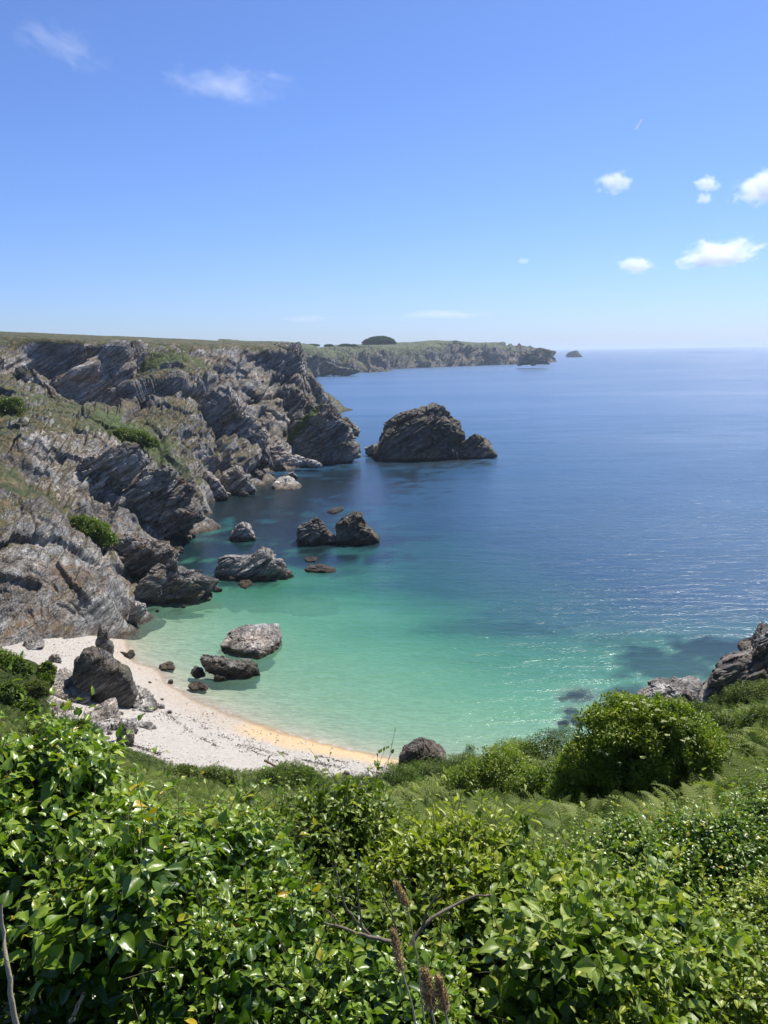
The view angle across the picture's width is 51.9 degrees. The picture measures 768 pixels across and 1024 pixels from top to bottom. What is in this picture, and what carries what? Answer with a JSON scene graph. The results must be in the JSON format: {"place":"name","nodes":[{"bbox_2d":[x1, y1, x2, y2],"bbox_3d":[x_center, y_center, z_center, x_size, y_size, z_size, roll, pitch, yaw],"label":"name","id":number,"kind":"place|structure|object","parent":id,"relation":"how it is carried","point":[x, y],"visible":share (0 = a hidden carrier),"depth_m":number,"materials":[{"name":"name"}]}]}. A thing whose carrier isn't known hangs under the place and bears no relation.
{"place":"outdoors","nodes":[
{"label":"outdoors","id":0,"kind":"place"},
{"bbox_2d":[15,367,69,402],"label":"cliff","id":1,"kind":"structure","parent":0,"point":[31,374],"depth_m":170.49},
{"bbox_2d":[77,442,150,493],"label":"cliff","id":2,"kind":"structure","parent":0,"point":[117,468],"depth_m":127.36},
{"bbox_2d":[110,534,178,578],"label":"cliff","id":3,"kind":"structure","parent":0,"point":[139,558],"depth_m":101.82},
{"bbox_2d":[117,464,205,539],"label":"cliff","id":4,"kind":"structure","parent":0,"point":[165,501],"depth_m":127.32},
{"bbox_2d":[146,361,192,377],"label":"cliff","id":5,"kind":"structure","parent":0,"point":[171,364],"depth_m":199.25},
{"bbox_2d":[0,331,352,647],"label":"cliff","id":6,"kind":"structure","parent":0,"point":[61,577],"depth_m":149.10,"materials":[{"name":"stone"}]},
{"bbox_2d":[0,396,25,416],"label":"cliff bush","id":7,"kind":"object","parent":6,"relation":"on","point":[10,405],"visible":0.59,"depth_m":144.10,"materials":[{"name":"green plant"}]},
{"bbox_2d":[68,513,119,547],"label":"cliff bush","id":8,"kind":"object","parent":6,"relation":"on","point":[99,532],"visible":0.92,"depth_m":98.99,"materials":[{"name":"green plant"}]},
{"bbox_2d":[109,427,160,448],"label":"cliff bush","id":9,"kind":"object","parent":6,"relation":"on","point":[142,438],"visible":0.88,"depth_m":145.25,"materials":[{"name":"green plant"}]},
{"bbox_2d":[135,558,218,609],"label":"rock","id":10,"kind":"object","parent":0,"point":[171,583],"depth_m":96.80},
{"bbox_2d":[197,380,274,469],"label":"cliff","id":11,"kind":"structure","parent":0,"point":[223,408],"depth_m":188.14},
{"bbox_2d":[274,342,310,394],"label":"cliff","id":12,"kind":"structure","parent":0,"point":[296,359],"depth_m":239.69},
{"bbox_2d":[273,383,318,412],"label":"cliff","id":13,"kind":"structure","parent":0,"point":[294,399],"depth_m":227.40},
{"bbox_2d":[305,354,320,377],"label":"cliff","id":14,"kind":"structure","parent":0,"point":[313,362],"depth_m":934.15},
{"bbox_2d":[286,399,360,463],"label":"cliff","id":15,"kind":"structure","parent":0,"point":[322,433],"depth_m":214.72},
{"bbox_2d":[318,361,360,375],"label":"cliff","id":16,"kind":"structure","parent":0,"point":[326,368],"depth_m":976.71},
{"bbox_2d":[341,417,359,436],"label":"cliff","id":17,"kind":"structure","parent":0,"point":[356,429],"depth_m":237.90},
{"bbox_2d":[0,608,715,782],"bbox_3d":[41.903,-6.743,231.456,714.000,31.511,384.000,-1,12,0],"label":"beach","id":18,"kind":"structure","parent":0,"point":[354,701],"depth_m":72.64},
{"bbox_2d":[23,635,44,649],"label":"beach boulder","id":19,"kind":"object","parent":18,"relation":"on","point":[33,642],"visible":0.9,"depth_m":76.99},
{"bbox_2d":[48,654,61,662],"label":"beach boulder","id":20,"kind":"object","parent":18,"relation":"on","point":[56,658],"visible":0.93,"depth_m":72.87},
{"bbox_2d":[48,701,78,719],"bbox_3d":[-24.733,15.556,60.291,3.873,1.271,2.231,8,15,38],"label":"beach boulder","id":21,"kind":"object","parent":18,"relation":"on","point":[56,708],"visible":0.29,"depth_m":60.17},
{"bbox_2d":[50,667,90,703],"bbox_3d":[-26.694,14.902,65.694,3.146,2.050,5.890,-10,15,-39],"label":"beach boulder","id":22,"kind":"object","parent":18,"relation":"on","point":[63,686],"visible":0.51,"depth_m":64.95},
{"bbox_2d":[84,697,120,731],"bbox_3d":[-21.447,16.069,60.102,2.695,2.279,3.784,-7,13,-27],"label":"beach boulder","id":23,"kind":"object","parent":18,"relation":"on","point":[106,714],"visible":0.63,"depth_m":60.01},
{"bbox_2d":[95,624,113,654],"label":"beach boulder","id":24,"kind":"object","parent":18,"relation":"on","point":[103,641],"visible":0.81,"depth_m":77.14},
{"bbox_2d":[72,646,137,707],"bbox_3d":[-23.444,14.093,66.269,5.986,5.287,4.064,-1,12,0],"label":"beach boulder","id":25,"kind":"object","parent":18,"relation":"on","point":[105,674],"visible":0.91,"depth_m":64.81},
{"bbox_2d":[116,724,134,745],"bbox_3d":[-18.626,16.090,56.768,1.579,1.728,1.403,-1,12,0],"label":"beach boulder","id":26,"kind":"object","parent":18,"relation":"on","point":[130,738],"visible":0.59,"depth_m":56.28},
{"bbox_2d":[120,649,134,658],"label":"shallow rock","id":27,"kind":"object","parent":18,"relation":"on","point":[129,654],"visible":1,"depth_m":79.80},
{"bbox_2d":[119,717,138,733],"bbox_3d":[-19.308,16.242,59.524,1.530,1.273,1.620,-4,12,-16],"label":"beach boulder","id":28,"kind":"object","parent":18,"relation":"on","point":[131,722],"visible":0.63,"depth_m":59.17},
{"bbox_2d":[125,601,146,625],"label":"sand rock","id":29,"kind":"object","parent":18,"relation":"on","point":[136,612],"visible":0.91,"depth_m":88.68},
{"bbox_2d":[132,681,157,712],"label":"beach boulder","id":30,"kind":"object","parent":18,"relation":"on","point":[145,700],"visible":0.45,"depth_m":65.59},
{"bbox_2d":[138,720,156,729],"bbox_3d":[-18.343,16.544,61.055,1.665,0.588,0.925,5,13,26],"label":"beach boulder","id":31,"kind":"object","parent":18,"relation":"on","point":[147,725],"visible":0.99,"depth_m":60.81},
{"bbox_2d":[20,637,397,776],"bbox_3d":[-17.978,14.711,67.899,25.572,4.345,46.974,-6,13,-24],"label":"shingle","id":32,"kind":"object","parent":18,"relation":"on","point":[252,741],"visible":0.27,"depth_m":60.17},
{"bbox_2d":[200,654,260,685],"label":"shallow rock","id":33,"kind":"object","parent":18,"relation":"on","point":[244,671],"visible":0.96,"depth_m":74.58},
{"bbox_2d":[132,707,384,773],"bbox_3d":[-11.759,17.280,57.447,24.084,2.362,9.692,5,13,28],"label":"seaweed","id":34,"kind":"object","parent":18,"relation":"on","point":[204,739],"visible":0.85,"depth_m":57.18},
{"bbox_2d":[398,737,447,771],"bbox_3d":[2.767,17.583,55.628,3.646,2.945,2.873,-1,12,0],"label":"beach boulder","id":35,"kind":"object","parent":18,"relation":"on","point":[417,749],"visible":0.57,"depth_m":54.81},
{"bbox_2d":[461,743,476,758],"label":"bush","id":36,"kind":"object","parent":18,"relation":"on","point":[469,747],"visible":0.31,"depth_m":60.41,"materials":[{"name":"green plant"}]},
{"bbox_2d":[540,727,570,741],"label":"bush","id":37,"kind":"object","parent":18,"relation":"on","point":[552,728],"visible":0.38,"depth_m":65.65,"materials":[{"name":"green plant"}]},
{"bbox_2d":[564,707,578,716],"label":"submerged rock","id":38,"kind":"object","parent":18,"relation":"on","point":[569,711],"visible":0.88,"depth_m":68.58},
{"bbox_2d":[567,688,593,703],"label":"submerged rock","id":39,"kind":"object","parent":18,"relation":"on","point":[580,696],"visible":0.99,"depth_m":71.75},
{"bbox_2d":[0,659,766,1021],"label":"hillside","id":40,"kind":"structure","parent":0,"point":[42,699],"depth_m":59.72,"materials":[{"name":"plant"}]},
{"bbox_2d":[0,903,19,1023],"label":"dry stem","id":41,"kind":"object","parent":40,"relation":"on","point":[13,1013],"visible":1,"depth_m":1.52,"materials":[{"name":"grey plant"}]},
{"bbox_2d":[0,650,34,677],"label":"bush","id":42,"kind":"object","parent":40,"relation":"on","point":[6,659],"visible":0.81,"depth_m":61.45,"materials":[{"name":"green plant"}]},
{"bbox_2d":[0,681,42,716],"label":"bush","id":43,"kind":"object","parent":40,"relation":"on","point":[13,698],"visible":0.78,"depth_m":49.76,"materials":[{"name":"green plant"}]},
{"bbox_2d":[21,724,47,739],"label":"bush","id":44,"kind":"object","parent":40,"relation":"on","point":[32,729],"visible":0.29,"depth_m":38.02,"materials":[{"name":"green plant"}]},
{"bbox_2d":[22,677,50,699],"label":"bush","id":45,"kind":"object","parent":40,"relation":"on","point":[37,688],"visible":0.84,"depth_m":59.01,"materials":[{"name":"green plant"}]},
{"bbox_2d":[35,660,57,686],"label":"bush","id":46,"kind":"object","parent":40,"relation":"on","point":[46,670],"visible":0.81,"depth_m":64.43,"materials":[{"name":"green plant"}]},
{"bbox_2d":[69,992,85,1023],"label":"dry stem","id":47,"kind":"object","parent":40,"relation":"on","point":[74,1013],"visible":1,"depth_m":1.63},
{"bbox_2d":[61,717,104,742],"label":"bush","id":48,"kind":"object","parent":40,"relation":"on","point":[75,723],"visible":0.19,"depth_m":50.18,"materials":[{"name":"green plant"}]},
{"bbox_2d":[0,651,268,1023],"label":"ivy shrub","id":49,"kind":"object","parent":40,"relation":"on","point":[91,877],"visible":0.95,"depth_m":2.73,"materials":[{"name":"green plant"}]},
{"bbox_2d":[170,763,201,780],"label":"bush","id":50,"kind":"object","parent":40,"relation":"on","point":[182,768],"visible":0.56,"depth_m":43.28,"materials":[{"name":"green plant"}]},
{"bbox_2d":[198,766,238,789],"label":"bush","id":51,"kind":"object","parent":40,"relation":"on","point":[223,776],"visible":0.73,"depth_m":44.02,"materials":[{"name":"green plant"}]},
{"bbox_2d":[118,755,341,1008],"bbox_3d":[-0.844,1.888,3.430,1.387,1.569,1.672,-1,12,0],"label":"ivy shrub","id":52,"kind":"object","parent":40,"relation":"on","point":[248,841],"visible":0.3,"depth_m":3.48,"materials":[{"name":"green plant"}]},
{"bbox_2d":[0,646,472,817],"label":"heath","id":53,"kind":"object","parent":40,"relation":"on","point":[11,717],"visible":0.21,"depth_m":46.56,"materials":[{"name":"green plant"}]},
{"bbox_2d":[254,760,325,789],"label":"bush","id":54,"kind":"object","parent":40,"relation":"on","point":[289,773],"visible":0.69,"depth_m":46.08,"materials":[{"name":"green plant"}]},
{"bbox_2d":[75,823,512,1023],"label":"ivy shrub","id":55,"kind":"object","parent":40,"relation":"on","point":[274,973],"visible":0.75,"depth_m":2.48,"materials":[{"name":"green plant"}]},
{"bbox_2d":[323,852,491,961],"bbox_3d":[0.080,1.414,2.706,0.688,0.682,0.135,-8,14,-33],"label":"bare twig","id":56,"kind":"object","parent":55,"relation":"attached to","point":[425,922],"visible":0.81,"depth_m":2.66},
{"bbox_2d":[196,727,425,918],"bbox_3d":[-0.473,2.203,4.585,1.611,1.858,1.274,5,13,26],"label":"leafy shrub","id":57,"kind":"object","parent":40,"relation":"on","point":[354,836],"visible":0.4,"depth_m":4.27,"materials":[{"name":"green plant"}]},
{"bbox_2d":[301,786,328,819],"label":"young shoot","id":58,"kind":"object","parent":57,"relation":"attached to","point":[321,795],"visible":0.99,"depth_m":4.06,"materials":[{"name":"green plant"}]},
{"bbox_2d":[325,762,379,826],"bbox_3d":[-0.173,1.413,4.009,0.225,0.348,0.290,7,14,32],"label":"young shoot","id":59,"kind":"object","parent":57,"relation":"on","point":[344,793],"visible":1,"depth_m":3.96,"materials":[{"name":"green plant"}]},
{"bbox_2d":[240,823,523,1023],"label":"leafy shrub","id":60,"kind":"object","parent":40,"relation":"on","point":[381,917],"visible":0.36,"depth_m":3.32,"materials":[{"name":"green plant"}]},
{"bbox_2d":[0,923,765,1023],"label":"undergrowth","id":61,"kind":"object","parent":40,"relation":"on","point":[23,1009],"depth_m":3.19,"materials":[{"name":"green plant"}]},
{"bbox_2d":[239,776,279,824],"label":"young shoot","id":62,"kind":"object","parent":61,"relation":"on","point":[247,799],"visible":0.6,"depth_m":4.17,"materials":[{"name":"green plant"}]},
{"bbox_2d":[370,758,430,787],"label":"bush","id":63,"kind":"object","parent":40,"relation":"on","point":[392,779],"visible":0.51,"depth_m":41.59,"materials":[{"name":"green plant"}]},
{"bbox_2d":[389,926,415,1023],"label":"seeding grass","id":64,"kind":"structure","parent":40,"relation":"on","point":[398,958],"depth_m":1.50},
{"bbox_2d":[392,878,424,1018],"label":"seeding grass","id":65,"kind":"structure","parent":40,"relation":"on","point":[404,899],"depth_m":1.70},
{"bbox_2d":[418,965,437,1023],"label":"seeding grass","id":66,"kind":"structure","parent":40,"relation":"on","point":[429,995],"depth_m":1.28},
{"bbox_2d":[102,679,767,830],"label":"bracken","id":67,"kind":"object","parent":40,"relation":"on","point":[504,799],"visible":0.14,"depth_m":23.69,"materials":[{"name":"plant"}]},
{"bbox_2d":[433,971,450,1023],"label":"seeding grass","id":68,"kind":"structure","parent":40,"relation":"on","point":[441,991],"depth_m":1.28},
{"bbox_2d":[408,751,485,780],"bbox_3d":[4.039,14.673,43.963,3.630,3.575,7.188,5,13,25],"label":"bush","id":69,"kind":"object","parent":40,"relation":"on","point":[435,769],"visible":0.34,"depth_m":42.44,"materials":[{"name":"green plant"}]},
{"bbox_2d":[154,731,767,949],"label":"bracken","id":70,"kind":"object","parent":40,"relation":"on","point":[553,820],"visible":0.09,"depth_m":13.05,"materials":[{"name":"plant"}]},
{"bbox_2d":[478,789,499,806],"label":"bush","id":71,"kind":"object","parent":40,"relation":"on","point":[492,794],"visible":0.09,"depth_m":22.08,"materials":[{"name":"green plant"}]},
{"bbox_2d":[438,737,543,800],"bbox_3d":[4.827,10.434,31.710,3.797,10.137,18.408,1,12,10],"label":"bush","id":72,"kind":"object","parent":40,"relation":"on","point":[493,771],"visible":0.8,"depth_m":23.80,"materials":[{"name":"green plant"}]},
{"bbox_2d":[345,765,673,1023],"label":"leafy shrub","id":73,"kind":"object","parent":40,"relation":"on","point":[453,849],"visible":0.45,"depth_m":3.66,"materials":[{"name":"green plant"}]},
{"bbox_2d":[520,760,576,801],"bbox_3d":[4.695,7.509,21.244,1.846,1.672,2.870,-1,12,0],"label":"bush","id":74,"kind":"object","parent":40,"relation":"on","point":[538,780],"visible":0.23,"depth_m":21.71,"materials":[{"name":"green plant"}]},
{"bbox_2d":[515,724,586,762],"bbox_3d":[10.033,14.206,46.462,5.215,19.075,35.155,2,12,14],"label":"bush","id":75,"kind":"object","parent":40,"relation":"on","point":[533,748],"visible":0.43,"depth_m":29.27,"materials":[{"name":"green plant"}]},
{"bbox_2d":[434,801,767,1023],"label":"broadleaf shrub","id":76,"kind":"object","parent":40,"relation":"on","point":[550,955],"visible":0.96,"depth_m":2.78,"materials":[{"name":"green plant"}]},
{"bbox_2d":[498,807,534,849],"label":"young shoot","id":77,"kind":"object","parent":76,"relation":"attached to","point":[525,825],"visible":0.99,"depth_m":3.43,"materials":[{"name":"green plant"}]},
{"bbox_2d":[570,954,678,1023],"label":"leafy shrub","id":78,"kind":"object","parent":40,"relation":"on","point":[623,1013],"visible":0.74,"depth_m":2.50,"materials":[{"name":"green plant"}]},
{"bbox_2d":[541,688,733,814],"bbox_3d":[5.391,5.186,16.937,4.107,2.689,2.300,-1,12,0],"label":"elder bush","id":79,"kind":"object","parent":40,"relation":"on","point":[633,744],"visible":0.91,"depth_m":16.38,"materials":[{"name":"green plant"}]},
{"bbox_2d":[522,752,767,932],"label":"ivy shrub","id":80,"kind":"object","parent":40,"relation":"on","point":[704,839],"visible":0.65,"depth_m":6.18,"materials":[{"name":"green plant"}]},
{"bbox_2d":[683,699,740,730],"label":"bush","id":81,"kind":"object","parent":40,"relation":"on","point":[718,718],"visible":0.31,"depth_m":23.40,"materials":[{"name":"green plant"}]},
{"bbox_2d":[661,841,767,1023],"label":"bramble bush","id":82,"kind":"object","parent":40,"relation":"on","point":[756,897],"visible":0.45,"depth_m":3.24,"materials":[{"name":"green plant"}]},
{"bbox_2d":[705,736,751,770],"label":"bush","id":83,"kind":"object","parent":40,"relation":"on","point":[732,748],"visible":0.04,"depth_m":19.06,"materials":[{"name":"green plant"}]},
{"bbox_2d":[698,621,767,706],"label":"shore crag","id":84,"kind":"structure","parent":40,"relation":"on","point":[747,661],"depth_m":38.95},
{"bbox_2d":[718,727,747,742],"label":"bush","id":85,"kind":"object","parent":40,"relation":"on","point":[729,731],"visible":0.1,"depth_m":21.91,"materials":[{"name":"green plant"}]},
{"bbox_2d":[707,679,767,710],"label":"bush","id":86,"kind":"object","parent":40,"relation":"on","point":[743,693],"visible":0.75,"depth_m":33.32,"materials":[{"name":"green plant"}]},
{"bbox_2d":[734,735,766,763],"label":"bush","id":87,"kind":"object","parent":40,"relation":"on","point":[746,746],"visible":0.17,"depth_m":19.36,"materials":[{"name":"green plant"}]},
{"bbox_2d":[738,705,767,734],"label":"bush","id":88,"kind":"object","parent":40,"relation":"on","point":[753,715],"visible":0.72,"depth_m":21.85,"materials":[{"name":"green plant"}]},
{"bbox_2d":[0,0,767,348],"label":"sky","id":89,"kind":"structure","parent":0,"point":[547,174],"materials":[{"name":"blue"}]},
{"bbox_2d":[218,339,556,372],"bbox_3d":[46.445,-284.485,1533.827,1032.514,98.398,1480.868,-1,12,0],"label":"cliff","id":90,"kind":"structure","parent":0,"point":[363,358],"depth_m":1403.58,"materials":[{"name":"stone"}]},
{"bbox_2d":[361,335,396,344],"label":"wood","id":91,"kind":"object","parent":90,"relation":"on","point":[379,340],"visible":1,"depth_m":1310.46,"materials":[{"name":"green plant"}]},
{"bbox_2d":[168,346,767,742],"bbox_3d":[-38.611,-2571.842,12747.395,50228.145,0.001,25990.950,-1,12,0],"label":"sea","id":92,"kind":"structure","parent":0,"point":[601,519],"depth_m":138.19,"materials":[{"name":"liquid"}]},
{"bbox_2d":[159,661,174,670],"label":"shallow rock","id":93,"kind":"object","parent":92,"relation":"in","point":[169,665],"visible":1,"depth_m":76.87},
{"bbox_2d":[190,666,205,678],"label":"shallow rock","id":94,"kind":"object","parent":92,"relation":"in","point":[196,672],"visible":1,"depth_m":75.07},
{"bbox_2d":[188,681,208,691],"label":"shallow rock","id":95,"kind":"object","parent":92,"relation":"in","point":[195,686],"visible":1,"depth_m":72.00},
{"bbox_2d":[197,470,228,500],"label":"sea rock","id":96,"kind":"object","parent":92,"relation":"in","point":[217,488],"visible":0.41,"depth_m":163.81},
{"bbox_2d":[214,674,225,683],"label":"shallow rock","id":97,"kind":"object","parent":92,"relation":"in","point":[218,679],"visible":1,"depth_m":73.67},
{"bbox_2d":[220,465,256,494],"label":"sea rock","id":98,"kind":"object","parent":92,"relation":"in","point":[235,479],"visible":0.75,"depth_m":170.69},
{"bbox_2d":[229,522,255,540],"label":"sea rock","id":99,"kind":"object","parent":92,"relation":"in","point":[242,531],"visible":0.88,"depth_m":128.50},
{"bbox_2d":[238,579,252,588],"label":"reef ledge","id":100,"kind":"object","parent":92,"relation":"in","point":[245,583],"visible":1,"depth_m":103.86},
{"bbox_2d":[220,623,281,664],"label":"shallow rock","id":101,"kind":"object","parent":92,"relation":"in","point":[259,644],"visible":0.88,"depth_m":80.90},
{"bbox_2d":[214,546,293,580],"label":"sea rock","id":102,"kind":"object","parent":92,"relation":"in","point":[262,563],"visible":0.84,"depth_m":106.53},
{"bbox_2d":[250,468,263,479],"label":"sea rock","id":103,"kind":"object","parent":92,"relation":"in","point":[254,472],"visible":0.26,"depth_m":184.28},
{"bbox_2d":[272,476,301,489],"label":"sea rock","id":104,"kind":"object","parent":92,"relation":"in","point":[286,483],"visible":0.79,"depth_m":178.90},
{"bbox_2d":[296,517,336,545],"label":"sea rock","id":105,"kind":"object","parent":92,"relation":"in","point":[313,531],"visible":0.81,"depth_m":125.09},
{"bbox_2d":[304,564,335,572],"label":"reef ledge","id":106,"kind":"object","parent":92,"relation":"in","point":[315,568],"visible":1,"depth_m":109.94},
{"bbox_2d":[327,507,343,513],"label":"reef ledge","id":107,"kind":"object","parent":92,"relation":"in","point":[334,510],"visible":1,"depth_m":150.70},
{"bbox_2d":[335,511,379,544],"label":"sea rock","id":108,"kind":"object","parent":92,"relation":"in","point":[352,527],"visible":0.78,"depth_m":125.26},
{"bbox_2d":[364,444,376,456],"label":"sea rock","id":109,"kind":"object","parent":92,"relation":"in","point":[369,452],"visible":0.54,"depth_m":229.44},
{"bbox_2d":[373,403,465,460],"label":"sea stack","id":110,"kind":"object","parent":92,"relation":"in","point":[432,431],"visible":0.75,"depth_m":220.47,"materials":[{"name":"stone"}]},
{"bbox_2d":[457,434,497,458],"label":"sea rock","id":111,"kind":"object","parent":92,"relation":"in","point":[476,446],"visible":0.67,"depth_m":221.24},
{"bbox_2d":[566,351,582,356],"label":"islet","id":112,"kind":"object","parent":92,"relation":"in","point":[574,354],"visible":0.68,"depth_m":2648.70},
{"bbox_2d":[637,675,702,704],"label":"shore rock","id":113,"kind":"object","parent":92,"relation":"in","point":[689,687],"visible":0.53,"depth_m":67.77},
{"bbox_2d":[517,348,549,365],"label":"cliff","id":114,"kind":"structure","parent":0,"point":[532,357],"depth_m":1224.35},
{"bbox_2d":[530,348,555,357],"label":"cliff","id":115,"kind":"structure","parent":0,"point":[547,353],"depth_m":1516.18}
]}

